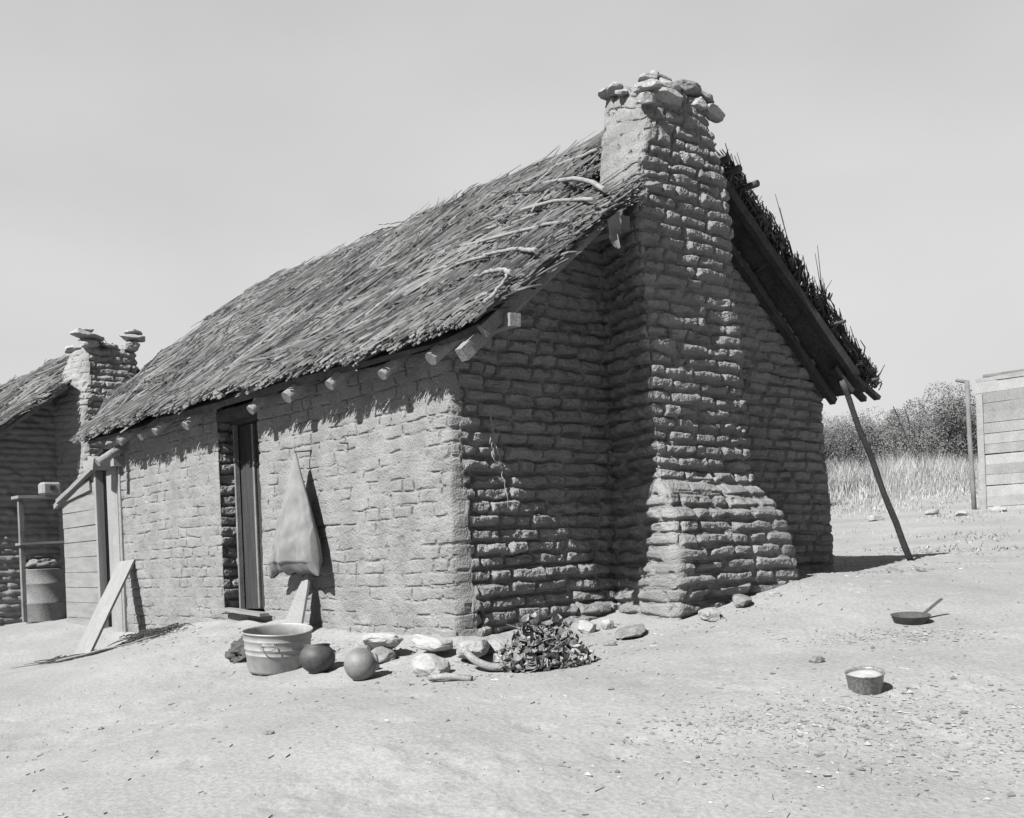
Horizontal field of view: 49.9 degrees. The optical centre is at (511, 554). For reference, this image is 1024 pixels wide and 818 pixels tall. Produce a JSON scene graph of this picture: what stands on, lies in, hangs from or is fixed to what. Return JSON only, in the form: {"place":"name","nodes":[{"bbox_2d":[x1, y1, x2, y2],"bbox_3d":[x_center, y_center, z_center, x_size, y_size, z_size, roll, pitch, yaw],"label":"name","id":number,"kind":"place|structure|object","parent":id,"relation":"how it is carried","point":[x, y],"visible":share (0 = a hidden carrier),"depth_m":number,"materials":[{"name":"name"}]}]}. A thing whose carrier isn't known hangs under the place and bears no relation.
{"place":"outdoors","nodes":[
{"label":"outdoors","id":0,"kind":"place"},
{"bbox_2d":[0,492,1023,817],"bbox_3d":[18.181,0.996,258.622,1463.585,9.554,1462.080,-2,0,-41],"label":"ground","id":1,"kind":"structure","parent":0,"point":[340,764],"depth_m":5.58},
{"bbox_2d":[11,495,79,621],"bbox_3d":[-6.447,0.036,15.405,0.923,1.748,0.316,-2,0,-41],"label":"shelf","id":2,"kind":"object","parent":1,"relation":"on","point":[21,544],"depth_m":15.15,"materials":[{"name":"grey wood"}]},
{"bbox_2d":[38,482,60,494],"bbox_3d":[-6.448,-0.922,15.347,0.260,0.180,0.227,-2,0,-41],"label":"wooden box","id":3,"kind":"object","parent":2,"relation":"on","point":[49,488],"visible":0.99,"depth_m":15.26,"materials":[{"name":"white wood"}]},
{"bbox_2d":[25,568,66,622],"bbox_3d":[-6.531,0.560,15.388,0.572,0.737,0.568,-2,0,-41],"label":"barrel","id":4,"kind":"object","parent":1,"relation":"on","point":[46,593],"visible":0.81,"depth_m":15.15,"materials":[{"name":"grey metal"}]},
{"bbox_2d":[25,556,61,568],"bbox_3d":[-6.573,0.121,15.369,0.526,0.210,0.486,-2,0,-16],"label":"cloth bundle","id":5,"kind":"object","parent":4,"relation":"on","point":[43,562],"visible":0.88,"depth_m":15.22,"materials":[{"name":"grey fabric"}]},
{"bbox_2d":[11,649,107,668],"bbox_3d":[-4.381,0.999,11.052,1.028,0.159,0.742,-2,0,-8],"label":"brush heap","id":6,"kind":"object","parent":1,"relation":"on","point":[49,661],"visible":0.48,"depth_m":10.89,"materials":[{"name":"plant"}]},
{"bbox_2d":[0,328,144,625],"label":"adobe house","id":7,"kind":"structure","parent":1,"relation":"on","point":[49,408],"depth_m":16.47,"materials":[{"name":"brick"}]},
{"bbox_2d":[74,559,135,654],"bbox_3d":[-4.238,0.532,11.478,0.195,0.034,1.317,-8,43,15],"label":"plank","id":8,"kind":"object","parent":1,"relation":"on","point":[102,613],"visible":0.94,"depth_m":11.44,"materials":[{"name":"grey wood"}]},
{"bbox_2d":[54,634,159,661],"bbox_3d":[-3.919,0.904,10.655,1.064,0.238,0.035,-2,0,5],"label":"stick","id":9,"kind":"object","parent":1,"relation":"on","point":[71,657],"visible":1,"depth_m":10.66,"materials":[{"name":"grey wood"}]},
{"bbox_2d":[107,622,193,646],"bbox_3d":[-3.701,0.800,11.133,0.565,0.259,1.703,-2,0,-41],"label":"brush heap","id":10,"kind":"object","parent":1,"relation":"on","point":[146,633],"visible":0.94,"depth_m":11.01,"materials":[{"name":"plant"}]},
{"bbox_2d":[225,640,246,663],"bbox_3d":[-2.043,0.763,8.446,0.333,0.225,0.369,-2,0,-41],"label":"rock","id":11,"kind":"object","parent":1,"relation":"on","point":[235,653],"visible":0.34,"depth_m":8.34,"materials":[{"name":"grey stone"}]},
{"bbox_2d":[263,730,273,734],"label":"rock","id":12,"kind":"object","parent":1,"relation":"on","point":[267,732],"visible":1,"depth_m":5.42,"materials":[{"name":"stone"}]},
{"bbox_2d":[241,623,312,675],"bbox_3d":[-1.694,0.683,7.960,0.506,0.306,0.552,2,7,24],"label":"washtub","id":13,"kind":"object","parent":1,"relation":"on","point":[273,649],"visible":0.88,"depth_m":7.77,"materials":[{"name":"metal"}]},
{"bbox_2d":[285,573,310,622],"bbox_3d":[-1.745,0.416,8.986,0.280,0.562,0.022,-2,-20,45],"label":"board","id":14,"kind":"object","parent":1,"relation":"on","point":[296,612],"visible":0.62,"depth_m":8.98,"materials":[{"name":"grey wood"}]},
{"bbox_2d":[299,643,334,673],"bbox_3d":[-1.342,0.717,7.584,0.247,0.202,0.249,6,-13,-41],"label":"clay pot","id":15,"kind":"object","parent":1,"relation":"on","point":[316,658],"visible":0.99,"depth_m":7.50,"materials":[{"name":"grey ceramic"}]},
{"bbox_2d":[344,648,378,680],"bbox_3d":[-0.968,0.701,7.067,0.223,0.214,0.217,-19,13,-4],"label":"round jar","id":16,"kind":"object","parent":1,"relation":"on","point":[360,664],"visible":1,"depth_m":6.99,"materials":[{"name":"ceramic"}]},
{"bbox_2d":[357,645,372,650],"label":"rock","id":17,"kind":"object","parent":1,"relation":"on","point":[365,647],"visible":0.22,"depth_m":7.72,"materials":[{"name":"stone"}]},
{"bbox_2d":[362,633,402,648],"bbox_3d":[-0.912,0.605,7.677,0.230,0.107,0.500,8,-11,-26],"label":"rock","id":18,"kind":"object","parent":1,"relation":"on","point":[375,640],"visible":0.83,"depth_m":7.51,"materials":[{"name":"stone"}]},
{"bbox_2d":[371,646,395,663],"bbox_3d":[-0.879,0.690,7.522,0.181,0.135,0.165,-2,0,-25],"label":"rock","id":19,"kind":"object","parent":1,"relation":"on","point":[384,654],"visible":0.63,"depth_m":7.47,"materials":[{"name":"stone"}]},
{"bbox_2d":[411,653,450,676],"bbox_3d":[-0.513,0.703,6.883,0.235,0.174,0.202,4,-4,21],"label":"rock","id":20,"kind":"object","parent":1,"relation":"on","point":[424,664],"visible":0.78,"depth_m":6.83,"materials":[{"name":"stone"}]},
{"bbox_2d":[412,634,452,650],"bbox_3d":[-0.537,0.595,7.399,0.312,0.105,0.204,6,-3,38],"label":"rock","id":21,"kind":"object","parent":1,"relation":"on","point":[428,642],"visible":1,"depth_m":7.30,"materials":[{"name":"stone"}]},
{"bbox_2d":[427,672,472,681],"bbox_3d":[-0.369,0.731,6.567,0.291,0.058,0.044,-2,0,24],"label":"bark piece","id":22,"kind":"object","parent":1,"relation":"on","point":[446,676],"visible":0.99,"depth_m":6.55,"materials":[{"name":"grey wood"}]},
{"bbox_2d":[53,70,884,636],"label":"adobe house","id":23,"kind":"structure","parent":1,"relation":"on","point":[663,380],"depth_m":8.59,"materials":[{"name":"grey brick"}]},
{"bbox_2d":[83,456,127,631],"bbox_3d":[-4.593,-0.090,12.349,0.415,2.009,0.924,-2,0,-41],"label":"door frame","id":24,"kind":"structure","parent":23,"relation":"in","point":[113,476],"depth_m":12.29,"materials":[{"name":"grey wood"}]},
{"bbox_2d":[232,422,264,608],"bbox_3d":[-2.357,-0.366,10.217,0.094,1.763,0.775,-2,0,-41],"label":"door","id":25,"kind":"structure","parent":23,"relation":"in","point":[246,452],"depth_m":10.39,"materials":[{"name":"grey wood"}]},
{"bbox_2d":[268,448,321,578],"bbox_3d":[-1.824,-0.341,9.039,0.265,1.065,0.789,-2,0,-41],"label":"sack","id":26,"kind":"object","parent":23,"relation":"hanging from","point":[296,546],"visible":1,"depth_m":8.89,"materials":[{"name":"grey fabric"}]},
{"bbox_2d":[489,415,507,508],"bbox_3d":[-0.103,-0.661,7.819,0.155,0.671,0.031,-2,0,-41],"label":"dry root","id":27,"kind":"object","parent":23,"relation":"hanging from","point":[491,433],"visible":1,"depth_m":7.80,"materials":[{"name":"grey plant"}]},
{"bbox_2d":[606,209,622,248],"bbox_3d":[0.716,-2.303,7.731,0.180,0.296,0.043,-2,0,-44],"label":"hanging scrap","id":28,"kind":"object","parent":23,"relation":"hanging from","point":[614,229],"visible":1,"depth_m":7.74,"materials":[{"name":"grey fabric"}]},
{"bbox_2d":[456,639,489,658],"bbox_3d":[-0.264,0.613,7.167,0.222,0.118,0.400,-8,-1,7],"label":"rock","id":29,"kind":"object","parent":1,"relation":"on","point":[478,648],"visible":0.88,"depth_m":7.05,"materials":[{"name":"stone"}]},
{"bbox_2d":[463,650,512,670],"bbox_3d":[-0.155,0.650,6.784,0.368,0.126,0.081,-2,0,35],"label":"log","id":30,"kind":"object","parent":1,"relation":"on","point":[475,660],"visible":0.97,"depth_m":6.76,"materials":[{"name":"grey wood"}]},
{"bbox_2d":[485,639,506,654],"bbox_3d":[-0.095,0.621,7.380,0.264,0.113,0.197,-2,0,32],"label":"rock","id":31,"kind":"object","parent":1,"relation":"on","point":[495,646],"visible":0.38,"depth_m":7.30,"materials":[{"name":"stone"}]},
{"bbox_2d":[1,514,1023,816],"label":"gravel","id":32,"kind":"structure","parent":1,"relation":"on","point":[891,760],"depth_m":5.07,"materials":[{"name":"grey gravel"}]},
{"bbox_2d":[7,552,1023,817],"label":"straw litter","id":33,"kind":"object","parent":1,"relation":"on","point":[709,702],"visible":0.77,"depth_m":5.33,"materials":[{"name":"grey plant"}]},
{"bbox_2d":[488,606,596,672],"bbox_3d":[0.184,0.523,6.817,0.699,0.413,0.494,-2,0,-3],"label":"leaf pile","id":34,"kind":"object","parent":1,"relation":"on","point":[565,650],"visible":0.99,"depth_m":6.72,"materials":[{"name":"grey plant"}]},
{"bbox_2d":[578,620,595,633],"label":"rock","id":35,"kind":"object","parent":1,"relation":"on","point":[584,626],"visible":0.88,"depth_m":7.91,"materials":[{"name":"stone"}]},
{"bbox_2d":[601,619,614,629],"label":"rock","id":36,"kind":"object","parent":1,"relation":"on","point":[607,624],"visible":0.97,"depth_m":7.96,"materials":[{"name":"stone"}]},
{"bbox_2d":[603,640,615,645],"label":"rock","id":37,"kind":"object","parent":1,"relation":"on","point":[609,643],"visible":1,"depth_m":7.27,"materials":[{"name":"stone"}]},
{"bbox_2d":[615,623,645,638],"bbox_3d":[0.819,0.526,7.585,0.214,0.061,0.439,-12,1,13],"label":"rock","id":38,"kind":"object","parent":1,"relation":"on","point":[635,630],"visible":1,"depth_m":7.48,"materials":[{"name":"stone"}]},
{"bbox_2d":[698,607,719,621],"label":"rock","id":39,"kind":"object","parent":1,"relation":"on","point":[711,614],"visible":1,"depth_m":7.69,"materials":[{"name":"stone"}]},
{"bbox_2d":[732,594,751,607],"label":"rock","id":40,"kind":"object","parent":1,"relation":"on","point":[740,600],"visible":0.99,"depth_m":7.98,"materials":[{"name":"stone"}]},
{"bbox_2d":[769,591,781,596],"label":"rock","id":41,"kind":"object","parent":1,"relation":"on","point":[775,594],"visible":0.99,"depth_m":8.21,"materials":[{"name":"stone"}]},
{"bbox_2d":[808,655,824,662],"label":"rock","id":42,"kind":"object","parent":1,"relation":"on","point":[817,659],"visible":0.94,"depth_m":6.10,"materials":[{"name":"stone"}]},
{"bbox_2d":[825,458,832,492],"bbox_3d":[6.091,-1.933,25.208,2.457,1.889,2.305,-2,0,24],"label":"shrub","id":43,"kind":"object","parent":1,"relation":"on","point":[828,469],"depth_m":25.06,"materials":[{"name":"grey plant"}]},
{"bbox_2d":[821,413,875,475],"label":"shrub","id":44,"kind":"object","parent":1,"relation":"on","point":[829,438],"visible":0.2,"depth_m":45.23,"materials":[{"name":"grey plant"}]},
{"bbox_2d":[844,666,884,694],"bbox_3d":[1.774,0.637,5.526,0.198,0.108,0.194,-13,12,-41],"label":"tin pail","id":45,"kind":"object","parent":1,"relation":"on","point":[865,680],"visible":1,"depth_m":5.47,"materials":[{"name":"metal"}]},
{"bbox_2d":[823,420,916,468],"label":"shrub","id":46,"kind":"object","parent":1,"relation":"on","point":[845,455],"visible":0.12,"depth_m":46.26,"materials":[{"name":"grey plant"}]},
{"bbox_2d":[867,515,883,520],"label":"rock","id":47,"kind":"object","parent":1,"relation":"on","point":[875,518],"visible":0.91,"depth_m":19.00,"materials":[{"name":"stone"}]},
{"bbox_2d":[839,380,913,560],"bbox_3d":[3.573,-0.772,10.725,1.202,1.791,0.074,-2,0,-41],"label":"roof prop","id":48,"kind":"object","parent":1,"relation":"on","point":[882,490],"visible":0.97,"depth_m":10.68,"materials":[{"name":"grey wood"}]},
{"bbox_2d":[825,410,958,464],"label":"shrub","id":49,"kind":"object","parent":1,"relation":"on","point":[892,424],"visible":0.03,"depth_m":52.32,"materials":[{"name":"grey plant"}]},
{"bbox_2d":[886,567,901,572],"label":"rock","id":50,"kind":"object","parent":1,"relation":"on","point":[891,570],"visible":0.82,"depth_m":9.38,"materials":[{"name":"stone"}]},
{"bbox_2d":[832,381,977,471],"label":"shrub","id":51,"kind":"object","parent":1,"relation":"on","point":[940,418],"visible":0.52,"depth_m":43.31,"materials":[{"name":"grey plant"}]},
{"bbox_2d":[890,598,942,624],"bbox_3d":[2.662,0.371,7.149,0.400,0.156,0.248,-2,0,-5],"label":"skillet","id":52,"kind":"object","parent":1,"relation":"on","point":[912,618],"visible":1,"depth_m":7.13,"materials":[{"name":"metal"}]},
{"bbox_2d":[914,566,925,571],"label":"rock","id":53,"kind":"object","parent":1,"relation":"on","point":[919,568],"visible":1,"depth_m":9.56,"materials":[{"name":"stone"}]},
{"bbox_2d":[825,448,1020,533],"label":"dry grass","id":54,"kind":"structure","parent":1,"relation":"on","point":[901,479],"depth_m":29.73,"materials":[{"name":"grey plant"}]},
{"bbox_2d":[830,493,1023,555],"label":"weeds","id":55,"kind":"object","parent":1,"relation":"on","point":[978,534],"visible":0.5,"depth_m":14.98,"materials":[{"name":"grey plant"}]},
{"bbox_2d":[882,414,977,460],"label":"shrub","id":56,"kind":"object","parent":1,"relation":"on","point":[923,426],"depth_m":52.18,"materials":[{"name":"grey plant"}]},
{"bbox_2d":[925,509,938,514],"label":"rock","id":57,"kind":"object","parent":1,"relation":"on","point":[932,511],"visible":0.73,"depth_m":19.47,"materials":[{"name":"stone"}]},
{"bbox_2d":[901,392,988,462],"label":"shrub","id":58,"kind":"object","parent":1,"relation":"on","point":[934,426],"visible":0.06,"depth_m":45.65,"materials":[{"name":"grey plant"}]},
{"bbox_2d":[939,415,976,460],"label":"shrub","id":59,"kind":"object","parent":1,"relation":"on","point":[959,449],"visible":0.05,"depth_m":45.69,"materials":[{"name":"grey plant"}]},
{"bbox_2d":[953,510,968,515],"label":"rock","id":60,"kind":"object","parent":1,"relation":"on","point":[962,513],"visible":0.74,"depth_m":18.53,"materials":[{"name":"stone"}]},
{"bbox_2d":[955,369,1023,509],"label":"board shed","id":61,"kind":"structure","parent":1,"relation":"on","point":[1000,425],"depth_m":19.64,"materials":[{"name":"grey wood"}]},
{"bbox_2d":[990,506,1006,511],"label":"rock","id":62,"kind":"object","parent":1,"relation":"on","point":[998,508],"visible":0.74,"depth_m":18.79,"materials":[{"name":"stone"}]},
{"bbox_2d":[0,0,1023,432],"label":"sky","id":63,"kind":"structure","parent":0,"point":[161,161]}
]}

